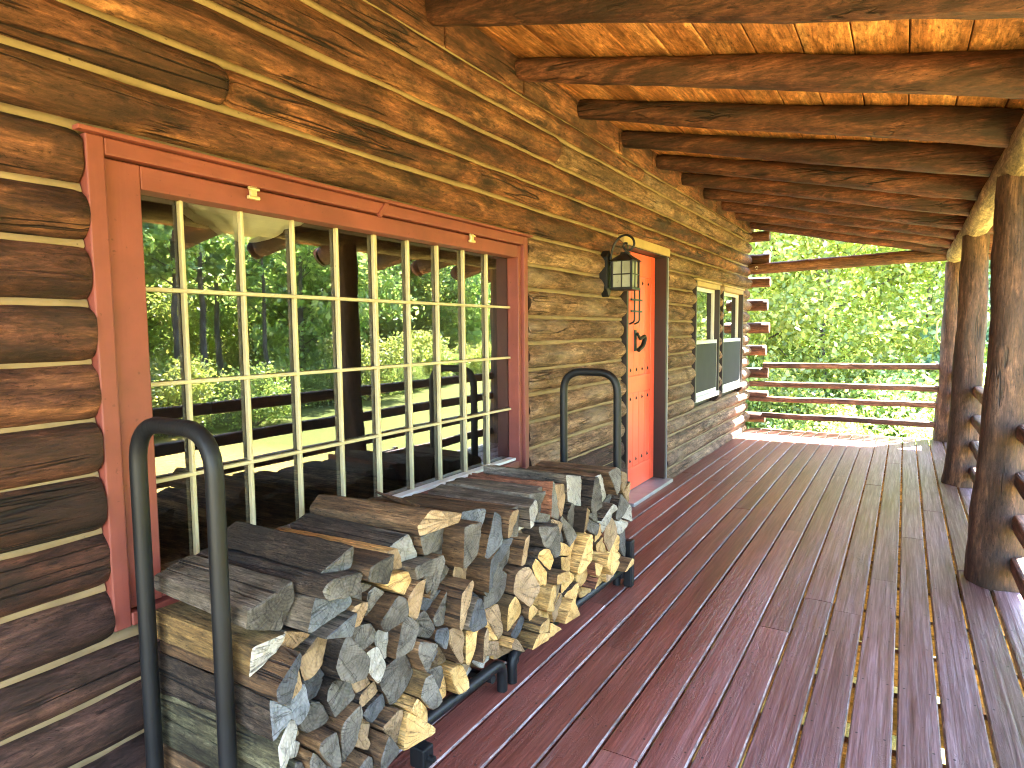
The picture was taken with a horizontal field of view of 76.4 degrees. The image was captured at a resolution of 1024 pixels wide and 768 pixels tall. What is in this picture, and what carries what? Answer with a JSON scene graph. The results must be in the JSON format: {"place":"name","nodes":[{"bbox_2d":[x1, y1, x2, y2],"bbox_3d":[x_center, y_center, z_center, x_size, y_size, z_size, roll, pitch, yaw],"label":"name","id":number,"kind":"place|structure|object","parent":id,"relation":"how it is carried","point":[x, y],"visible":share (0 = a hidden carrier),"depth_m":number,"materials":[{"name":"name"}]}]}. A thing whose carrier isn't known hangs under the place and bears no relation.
{"place":"outdoors","nodes":[
{"label":"outdoors","id":0,"kind":"place"},
{"bbox_2d":[740,372,945,767],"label":"lawn","id":1,"kind":"structure","parent":0,"point":[893,736],"depth_m":4.23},
{"bbox_2d":[0,0,770,767],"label":"log cabin","id":2,"kind":"object","parent":1,"relation":"on","point":[406,120],"visible":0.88,"depth_m":2.24,"materials":[{"name":"brown wood"}]},
{"bbox_2d":[72,123,532,631],"bbox_3d":[-0.548,-0.079,2.780,0.132,1.374,2.390,2,5,31],"label":"picture window","id":3,"kind":"structure","parent":2,"relation":"in","point":[115,176],"depth_m":2.08,"materials":[{"name":"red paint"}]},
{"bbox_2d":[141,195,494,570],"bbox_3d":[-3.064,-0.100,3.925,5.200,2.660,6.350,2,5,31],"label":"room","id":4,"kind":"object","parent":2,"relation":"attached to","point":[215,321],"visible":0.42,"depth_m":6.56,"materials":[{"name":"glass"}]},
{"bbox_2d":[175,201,302,242],"bbox_3d":[-1.310,-0.994,3.191,0.625,0.590,0.625,2,5,31],"label":"ceiling lamp","id":5,"kind":"object","parent":4,"relation":"hanging from","point":[223,223],"visible":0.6,"depth_m":3.07,"materials":[{"name":"beige glass"}]},
{"bbox_2d":[599,234,641,296],"bbox_3d":[0.768,-0.844,4.631,0.267,0.438,0.184,2,5,31],"label":"wall lantern","id":6,"kind":"object","parent":2,"relation":"attached to","point":[621,272],"depth_m":4.58,"materials":[{"name":"black metal"}]},
{"bbox_2d":[628,251,654,489],"bbox_3d":[1.077,-0.105,5.589,0.119,2.015,0.925,2,5,31],"label":"door","id":7,"kind":"structure","parent":2,"relation":"in","point":[641,302],"depth_m":5.71,"materials":[{"name":"paint"}]},
{"bbox_2d":[388,427,1023,767],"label":"porch deck","id":8,"kind":"structure","parent":2,"relation":"attached to","point":[753,547],"depth_m":2.93,"materials":[{"name":"paint"}]},
{"bbox_2d":[129,368,633,767],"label":"firewood rack","id":9,"kind":"object","parent":8,"relation":"on","point":[201,437],"visible":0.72,"depth_m":1.71,"materials":[{"name":"metal"}]},
{"bbox_2d":[163,743,211,767],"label":"firewood log","id":10,"kind":"object","parent":9,"relation":"on","point":[173,758],"visible":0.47,"depth_m":1.79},
{"bbox_2d":[161,715,256,767],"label":"firewood log","id":11,"kind":"object","parent":10,"relation":"on","point":[194,745],"visible":0.36,"depth_m":1.75,"materials":[{"name":"wood"}]},
{"bbox_2d":[160,693,297,767],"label":"firewood log","id":12,"kind":"object","parent":11,"relation":"on","point":[256,750],"visible":0.6,"depth_m":1.62,"materials":[{"name":"wood"}]},
{"bbox_2d":[158,651,291,740],"bbox_3d":[-0.765,0.803,1.707,0.512,0.127,0.065,2,5,31],"label":"firewood log","id":13,"kind":"object","parent":12,"relation":"on","point":[255,712],"visible":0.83,"depth_m":1.68,"materials":[{"name":"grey wood"}]},
{"bbox_2d":[160,640,301,705],"bbox_3d":[-0.740,0.720,1.708,0.491,0.108,0.094,2,5,31],"label":"firewood log","id":14,"kind":"object","parent":13,"relation":"on","point":[274,677],"visible":0.55,"depth_m":1.60,"materials":[{"name":"wood"}]},
{"bbox_2d":[156,601,285,676],"bbox_3d":[-0.782,0.670,1.734,0.432,0.083,0.109,2,5,31],"label":"firewood log","id":15,"kind":"object","parent":14,"relation":"on","point":[184,626],"visible":0.73,"depth_m":1.69,"materials":[{"name":"wood"}]},
{"bbox_2d":[354,728,399,767],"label":"firewood log","id":16,"kind":"object","parent":9,"relation":"on","point":[382,751],"visible":0.29,"depth_m":1.87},
{"bbox_2d":[369,703,402,743],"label":"firewood log","id":17,"kind":"object","parent":16,"relation":"on","point":[388,720],"visible":0.3,"depth_m":1.93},
{"bbox_2d":[375,655,412,704],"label":"firewood log","id":18,"kind":"object","parent":17,"relation":"on","point":[392,685],"visible":0.32,"depth_m":1.97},
{"bbox_2d":[371,628,387,658],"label":"firewood log","id":19,"kind":"object","parent":18,"relation":"on","point":[380,642],"visible":0.2,"depth_m":1.93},
{"bbox_2d":[362,592,408,631],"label":"firewood log","id":20,"kind":"object","parent":19,"relation":"on","point":[388,612],"visible":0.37,"depth_m":1.91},
{"bbox_2d":[361,569,410,594],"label":"firewood log","id":21,"kind":"object","parent":20,"relation":"on","point":[399,581],"visible":0.25,"depth_m":1.95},
{"bbox_2d":[278,528,401,569],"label":"firewood log","id":22,"kind":"object","parent":21,"relation":"on","point":[397,563],"visible":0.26,"depth_m":2.00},
{"bbox_2d":[386,617,418,658],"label":"firewood log","id":23,"kind":"object","parent":18,"relation":"on","point":[402,636],"visible":0.32,"depth_m":1.96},
{"bbox_2d":[397,708,435,750],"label":"firewood log","id":24,"kind":"object","parent":9,"relation":"on","point":[414,730],"visible":0.33,"depth_m":1.97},
{"bbox_2d":[440,660,468,693],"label":"firewood log","id":25,"kind":"object","parent":9,"relation":"on","point":[456,679],"visible":0.35,"depth_m":2.24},
{"bbox_2d":[440,625,463,663],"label":"firewood log","id":26,"kind":"object","parent":25,"relation":"on","point":[453,651],"visible":0.3,"depth_m":2.22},
{"bbox_2d":[438,575,473,630],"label":"firewood log","id":27,"kind":"object","parent":26,"relation":"on","point":[459,593],"visible":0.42,"depth_m":2.19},
{"bbox_2d":[489,646,512,658],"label":"firewood log","id":28,"kind":"object","parent":9,"relation":"on","point":[503,650],"visible":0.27,"depth_m":2.52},
{"bbox_2d":[495,635,524,651],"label":"firewood log","id":29,"kind":"object","parent":28,"relation":"on","point":[509,642],"visible":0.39,"depth_m":2.48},
{"bbox_2d":[502,614,523,638],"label":"firewood log","id":30,"kind":"object","parent":29,"relation":"on","point":[514,630],"visible":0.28,"depth_m":2.53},
{"bbox_2d":[496,593,520,630],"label":"firewood log","id":31,"kind":"object","parent":30,"relation":"on","point":[509,607],"visible":0.31,"depth_m":2.49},
{"bbox_2d":[503,563,539,606],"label":"firewood log","id":32,"kind":"object","parent":31,"relation":"on","point":[522,585],"visible":0.37,"depth_m":2.55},
{"bbox_2d":[535,609,549,622],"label":"firewood log","id":33,"kind":"object","parent":9,"relation":"on","point":[542,613],"visible":0.17,"depth_m":2.73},
{"bbox_2d":[533,593,538,605],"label":"firewood log","id":34,"kind":"object","parent":33,"relation":"on","point":[535,603],"visible":0.06,"depth_m":2.70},
{"bbox_2d":[523,556,546,585],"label":"firewood log","id":35,"kind":"object","parent":34,"relation":"on","point":[537,568],"visible":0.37,"depth_m":2.63,"materials":[{"name":"brown wood"}]},
{"bbox_2d":[527,545,553,569],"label":"firewood log","id":36,"kind":"object","parent":35,"relation":"on","point":[544,557],"visible":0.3,"depth_m":2.66,"materials":[{"name":"brown wood"}]},
{"bbox_2d":[521,523,558,547],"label":"firewood log","id":37,"kind":"object","parent":36,"relation":"on","point":[542,535],"visible":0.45,"depth_m":2.67,"materials":[{"name":"grey wood"}]},
{"bbox_2d":[534,512,549,522],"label":"firewood log","id":38,"kind":"object","parent":37,"relation":"on","point":[542,518],"visible":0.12,"depth_m":2.74,"materials":[{"name":"grey wood"}]},
{"bbox_2d":[446,480,545,510],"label":"firewood log","id":39,"kind":"object","parent":38,"relation":"on","point":[537,496],"visible":0.52,"depth_m":2.74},
{"bbox_2d":[577,586,590,597],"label":"firewood log","id":40,"kind":"object","parent":9,"relation":"on","point":[583,591],"visible":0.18,"depth_m":3.08,"materials":[{"name":"brown wood"}]},
{"bbox_2d":[572,568,586,585],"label":"firewood log","id":41,"kind":"object","parent":40,"relation":"on","point":[581,579],"visible":0.18,"depth_m":3.04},
{"bbox_2d":[569,532,592,574],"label":"firewood log","id":42,"kind":"object","parent":41,"relation":"on","point":[581,556],"visible":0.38,"depth_m":2.98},
{"bbox_2d":[573,505,589,532],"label":"firewood log","id":43,"kind":"object","parent":42,"relation":"on","point":[581,517],"visible":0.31,"depth_m":2.97,"materials":[{"name":"brown wood"}]},
{"bbox_2d":[483,465,581,505],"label":"firewood log","id":44,"kind":"object","parent":43,"relation":"on","point":[572,487],"visible":0.43,"depth_m":3.01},
{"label":"firewood log","id":45,"kind":"object","parent":9,"relation":"on","visible":0},
{"bbox_2d":[600,518,617,551],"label":"firewood log","id":46,"kind":"object","parent":45,"relation":"on","point":[609,534],"visible":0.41,"depth_m":3.33,"materials":[{"name":"brown wood"}]},
{"bbox_2d":[603,494,612,502],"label":"firewood log","id":47,"kind":"object","parent":46,"relation":"on","point":[608,498],"visible":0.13,"depth_m":3.40,"materials":[{"name":"grey wood"}]},
{"bbox_2d":[535,461,620,494],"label":"firewood log","id":48,"kind":"object","parent":47,"relation":"on","point":[611,476],"visible":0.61,"depth_m":3.38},
{"bbox_2d":[690,278,721,402],"bbox_3d":[2.117,-0.485,7.209,0.146,1.292,1.056,2,5,31],"label":"sash window","id":49,"kind":"structure","parent":2,"relation":"in","point":[706,320],"depth_m":7.25,"materials":[{"name":"white paint"}]},
{"bbox_2d":[719,284,744,392],"bbox_3d":[2.747,-0.576,8.250,0.146,1.292,1.156,2,5,31],"label":"sash window","id":50,"kind":"structure","parent":2,"relation":"in","point":[731,348],"depth_m":8.31,"materials":[{"name":"white paint"}]},
{"bbox_2d":[745,347,859,430],"bbox_3d":[5.228,0.470,12.475,3.013,2.338,3.132,0,5,2],"label":"shrub","id":51,"kind":"object","parent":1,"relation":"on","point":[786,375],"visible":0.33,"depth_m":11.81,"materials":[{"name":"green plant"}]},
{"bbox_2d":[747,381,887,435],"bbox_3d":[5.300,0.872,11.483,2.500,1.824,2.350,-2,5,-22],"label":"shrub","id":52,"kind":"object","parent":1,"relation":"on","point":[778,423],"visible":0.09,"depth_m":11.28,"materials":[{"name":"green plant"}]},
{"bbox_2d":[746,229,909,413],"bbox_3d":[4.601,-2.126,13.729,6.494,7.364,5.791,2,5,31],"label":"leafy tree","id":53,"kind":"object","parent":1,"relation":"on","point":[791,246],"visible":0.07,"depth_m":12.44,"materials":[{"name":"green plant"}]},
{"bbox_2d":[781,393,890,441],"bbox_3d":[5.324,0.961,10.893,2.033,1.577,2.114,-4,6,-38],"label":"shrub","id":54,"kind":"object","parent":1,"relation":"on","point":[836,411],"visible":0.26,"depth_m":10.68,"materials":[{"name":"green plant"}]},
{"bbox_2d":[746,230,989,402],"bbox_3d":[6.634,-2.388,13.693,6.410,7.819,6.516,2,5,31],"label":"leafy tree","id":55,"kind":"object","parent":1,"relation":"on","point":[877,327],"visible":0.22,"depth_m":12.26,"materials":[{"name":"green plant"}]},
{"bbox_2d":[817,354,938,439],"bbox_3d":[6.936,0.520,12.007,2.796,2.169,2.906,3,6,40],"label":"shrub","id":56,"kind":"object","parent":1,"relation":"on","point":[853,377],"visible":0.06,"depth_m":11.83,"materials":[{"name":"green plant"}]},
{"bbox_2d":[821,352,938,436],"bbox_3d":[6.752,0.607,11.603,3.077,2.388,3.274,1,5,17],"label":"shrub","id":57,"kind":"object","parent":1,"relation":"on","point":[895,379],"visible":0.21,"depth_m":10.89,"materials":[{"name":"green plant"}]},
{"bbox_2d":[772,240,990,376],"bbox_3d":[9.225,-2.869,13.986,7.125,8.465,7.131,2,5,31],"label":"leafy tree","id":58,"kind":"object","parent":1,"relation":"on","point":[883,305],"visible":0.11,"depth_m":13.21,"materials":[{"name":"green plant"}]},
{"bbox_2d":[932,261,960,445],"bbox_3d":[5.373,0.258,8.019,0.347,3.492,0.350,2,5,31],"label":"porch post","id":59,"kind":"object","parent":1,"relation":"on","point":[947,343],"visible":0.45,"depth_m":7.91,"materials":[{"name":"brown wood"}]},
{"bbox_2d":[749,362,939,427],"bbox_3d":[4.347,0.110,8.641,2.291,0.801,0.105,2,5,31],"label":"porch railing","id":60,"kind":"object","parent":59,"relation":"attached to","point":[909,423],"visible":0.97,"depth_m":8.55,"materials":[{"name":"brown wood"}]},
{"bbox_2d":[941,233,989,498],"bbox_3d":[4.018,0.452,5.778,0.346,3.491,0.333,2,5,31],"label":"porch post","id":61,"kind":"object","parent":1,"relation":"on","point":[967,371],"visible":0.59,"depth_m":5.65,"materials":[{"name":"brown wood"}]},
{"bbox_2d":[964,174,1023,767],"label":"porch post","id":62,"kind":"object","parent":1,"relation":"on","point":[994,545],"visible":0.54,"depth_m":3.43,"materials":[{"name":"brown wood"}]},
{"bbox_2d":[425,0,1023,274],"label":"porch roof","id":63,"kind":"structure","parent":62,"relation":"on","point":[893,123],"depth_m":3.29,"materials":[{"name":"wood"}]},
{"bbox_2d":[1010,424,1023,600],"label":"porch railing","id":64,"kind":"object","parent":62,"relation":"attached to","point":[1017,567],"visible":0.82,"depth_m":3.29,"materials":[{"name":"brown wood"}]},
{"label":"firewood log","id":65,"kind":"object","parent":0,"visible":0},
{"bbox_2d":[428,484,537,528],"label":"firewood log","id":66,"kind":"object","parent":65,"relation":"on","point":[528,509],"visible":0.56,"depth_m":2.65,"materials":[{"name":"wood"}]},
{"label":"firewood log","id":67,"kind":"object","parent":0,"visible":0},
{"bbox_2d":[548,519,562,532],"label":"firewood log","id":68,"kind":"object","parent":67,"relation":"on","point":[559,523],"visible":0.06,"depth_m":2.82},
{"bbox_2d":[468,474,559,519],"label":"firewood log","id":69,"kind":"object","parent":68,"relation":"on","point":[549,505],"visible":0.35,"depth_m":2.82,"materials":[{"name":"brown wood"}]},
{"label":"firewood log","id":70,"kind":"object","parent":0,"visible":0},
{"bbox_2d":[296,726,340,767],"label":"firewood log","id":71,"kind":"object","parent":70,"relation":"on","point":[322,742],"visible":0.36,"depth_m":1.72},
{"bbox_2d":[297,699,328,732],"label":"firewood log","id":72,"kind":"object","parent":71,"relation":"on","point":[317,716],"visible":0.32,"depth_m":1.74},
{"bbox_2d":[301,668,323,697],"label":"firewood log","id":73,"kind":"object","parent":72,"relation":"on","point":[311,684],"visible":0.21,"depth_m":1.73,"materials":[{"name":"grey wood"}]},
{"bbox_2d":[294,635,326,680],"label":"firewood log","id":74,"kind":"object","parent":73,"relation":"on","point":[311,648],"visible":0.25,"depth_m":1.71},
{"bbox_2d":[279,625,309,648],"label":"firewood log","id":75,"kind":"object","parent":74,"relation":"on","point":[293,638],"visible":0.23,"depth_m":1.69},
{"bbox_2d":[154,554,294,630],"bbox_3d":[-0.780,0.569,1.745,0.436,0.124,0.139,2,5,31],"label":"firewood log","id":76,"kind":"object","parent":75,"relation":"on","point":[260,602],"visible":0.87,"depth_m":1.69,"materials":[{"name":"wood"}]},
{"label":"firewood log","id":77,"kind":"object","parent":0,"visible":0},
{"bbox_2d":[585,519,599,535],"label":"firewood log","id":78,"kind":"object","parent":77,"relation":"on","point":[592,528],"visible":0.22,"depth_m":3.12,"materials":[{"name":"grey wood"}]},
{"bbox_2d":[567,474,602,512],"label":"firewood log","id":79,"kind":"object","parent":78,"relation":"on","point":[591,497],"visible":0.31,"depth_m":3.06,"materials":[{"name":"grey wood"}]},
{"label":"firewood log","id":80,"kind":"object","parent":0,"visible":0},
{"bbox_2d":[322,702,362,762],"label":"firewood log","id":81,"kind":"object","parent":80,"relation":"on","point":[344,724],"visible":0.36,"depth_m":1.78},
{"bbox_2d":[312,675,354,716],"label":"firewood log","id":82,"kind":"object","parent":81,"relation":"on","point":[334,697],"visible":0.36,"depth_m":1.78,"materials":[{"name":"grey wood"}]},
{"bbox_2d":[320,637,369,683],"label":"firewood log","id":83,"kind":"object","parent":82,"relation":"on","point":[346,659],"visible":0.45,"depth_m":1.76,"materials":[{"name":"grey wood"}]},
{"bbox_2d":[284,610,356,638],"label":"firewood log","id":84,"kind":"object","parent":83,"relation":"on","point":[341,624],"visible":0.32,"depth_m":1.72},
{"bbox_2d":[283,593,351,632],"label":"firewood log","id":85,"kind":"object","parent":84,"relation":"on","point":[307,613],"visible":0.27,"depth_m":1.69,"materials":[{"name":"wood"}]},
{"bbox_2d":[196,548,362,600],"bbox_3d":[-0.667,0.530,1.841,0.539,0.079,0.164,2,5,31],"label":"firewood log","id":86,"kind":"object","parent":85,"relation":"on","point":[343,584],"visible":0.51,"depth_m":1.73,"materials":[{"name":"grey wood"}]},
{"bbox_2d":[227,521,353,572],"bbox_3d":[-0.675,0.473,1.885,0.495,0.063,0.117,2,5,31],"label":"firewood log","id":87,"kind":"object","parent":86,"relation":"on","point":[317,554],"visible":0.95,"depth_m":1.85,"materials":[{"name":"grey wood"}]},
{"bbox_2d":[350,626,359,640],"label":"firewood log","id":88,"kind":"object","parent":83,"relation":"on","point":[355,632],"visible":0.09,"depth_m":1.83,"materials":[{"name":"grey wood"}]},
{"bbox_2d":[347,597,367,626],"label":"firewood log","id":89,"kind":"object","parent":88,"relation":"on","point":[359,607],"visible":0.2,"depth_m":1.81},
{"bbox_2d":[361,582,370,591],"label":"firewood log","id":90,"kind":"object","parent":89,"relation":"on","point":[365,586],"visible":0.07,"depth_m":1.88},
{"bbox_2d":[349,547,393,583],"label":"firewood log","id":91,"kind":"object","parent":90,"relation":"on","point":[374,566],"visible":0.34,"depth_m":1.84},
{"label":"firewood log","id":92,"kind":"object","parent":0,"visible":0},
{"bbox_2d":[403,668,442,709],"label":"firewood log","id":93,"kind":"object","parent":92,"relation":"on","point":[422,687],"visible":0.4,"depth_m":2.03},
{"bbox_2d":[406,638,437,671],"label":"firewood log","id":94,"kind":"object","parent":93,"relation":"on","point":[420,655],"visible":0.3,"depth_m":2.01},
{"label":"firewood log","id":95,"kind":"object","parent":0,"visible":0},
{"bbox_2d":[426,663,443,688],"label":"firewood log","id":96,"kind":"object","parent":95,"relation":"on","point":[436,671],"visible":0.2,"depth_m":2.13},
{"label":"firewood log","id":97,"kind":"object","parent":96,"relation":"on","visible":0},
{"bbox_2d":[415,610,434,637],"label":"firewood log","id":98,"kind":"object","parent":97,"relation":"on","point":[426,625],"visible":0.24,"depth_m":2.08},
{"bbox_2d":[384,578,425,619],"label":"firewood log","id":99,"kind":"object","parent":98,"relation":"on","point":[413,595],"visible":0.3,"depth_m":1.98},
{"bbox_2d":[399,556,432,579],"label":"firewood log","id":100,"kind":"object","parent":99,"relation":"on","point":[417,568],"visible":0.3,"depth_m":1.99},
{"bbox_2d":[290,513,416,561],"bbox_3d":[-0.528,0.502,2.137,0.480,0.083,0.109,2,6,33],"label":"firewood log","id":101,"kind":"object","parent":100,"relation":"on","point":[402,543],"visible":0.59,"depth_m":2.09,"materials":[{"name":"wood"}]},
{"bbox_2d":[420,589,440,611],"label":"firewood log","id":102,"kind":"object","parent":98,"relation":"on","point":[426,604],"visible":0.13,"depth_m":2.13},
{"bbox_2d":[423,553,444,598],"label":"firewood log","id":103,"kind":"object","parent":102,"relation":"on","point":[434,588],"visible":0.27,"depth_m":2.10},
{"bbox_2d":[400,529,441,554],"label":"firewood log","id":104,"kind":"object","parent":103,"relation":"on","point":[426,544],"visible":0.13,"depth_m":2.08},
{"bbox_2d":[310,494,460,535],"bbox_3d":[-0.435,0.428,2.214,0.517,0.076,0.195,2,5,31],"label":"firewood log","id":105,"kind":"object","parent":104,"relation":"on","point":[413,520],"visible":0.98,"depth_m":2.13,"materials":[{"name":"wood"}]},
{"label":"firewood log","id":106,"kind":"object","parent":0,"visible":0},
{"bbox_2d":[445,564,466,578],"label":"firewood log","id":107,"kind":"object","parent":106,"relation":"on","point":[458,572],"visible":0.09,"depth_m":2.28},
{"bbox_2d":[369,496,485,526],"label":"firewood log","id":108,"kind":"object","parent":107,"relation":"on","point":[472,513],"visible":0.31,"depth_m":2.36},
{"bbox_2d":[442,519,481,568],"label":"firewood log","id":109,"kind":"object","parent":107,"relation":"on","point":[460,544],"visible":0.32,"depth_m":2.22,"materials":[{"name":"wood"}]},
{"bbox_2d":[466,547,500,592],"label":"firewood log","id":110,"kind":"object","parent":106,"relation":"on","point":[480,572],"visible":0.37,"depth_m":2.35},
{"bbox_2d":[477,511,502,558],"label":"firewood log","id":111,"kind":"object","parent":110,"relation":"on","point":[491,540],"visible":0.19,"depth_m":2.36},
{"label":"firewood log","id":112,"kind":"object","parent":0,"visible":0},
{"bbox_2d":[487,640,498,655],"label":"firewood log","id":113,"kind":"object","parent":112,"relation":"on","point":[493,648],"visible":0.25,"depth_m":2.45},
{"bbox_2d":[485,604,502,638],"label":"firewood log","id":114,"kind":"object","parent":113,"relation":"on","point":[493,616],"visible":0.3,"depth_m":2.46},
{"bbox_2d":[476,566,506,608],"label":"firewood log","id":115,"kind":"object","parent":114,"relation":"on","point":[495,594],"visible":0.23,"depth_m":2.46,"materials":[{"name":"grey wood"}]},
{"bbox_2d":[498,537,512,561],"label":"firewood log","id":116,"kind":"object","parent":115,"relation":"on","point":[506,544],"visible":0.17,"depth_m":2.47,"materials":[{"name":"grey wood"}]},
{"bbox_2d":[403,496,518,537],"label":"firewood log","id":117,"kind":"object","parent":116,"relation":"on","point":[508,517],"visible":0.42,"depth_m":2.44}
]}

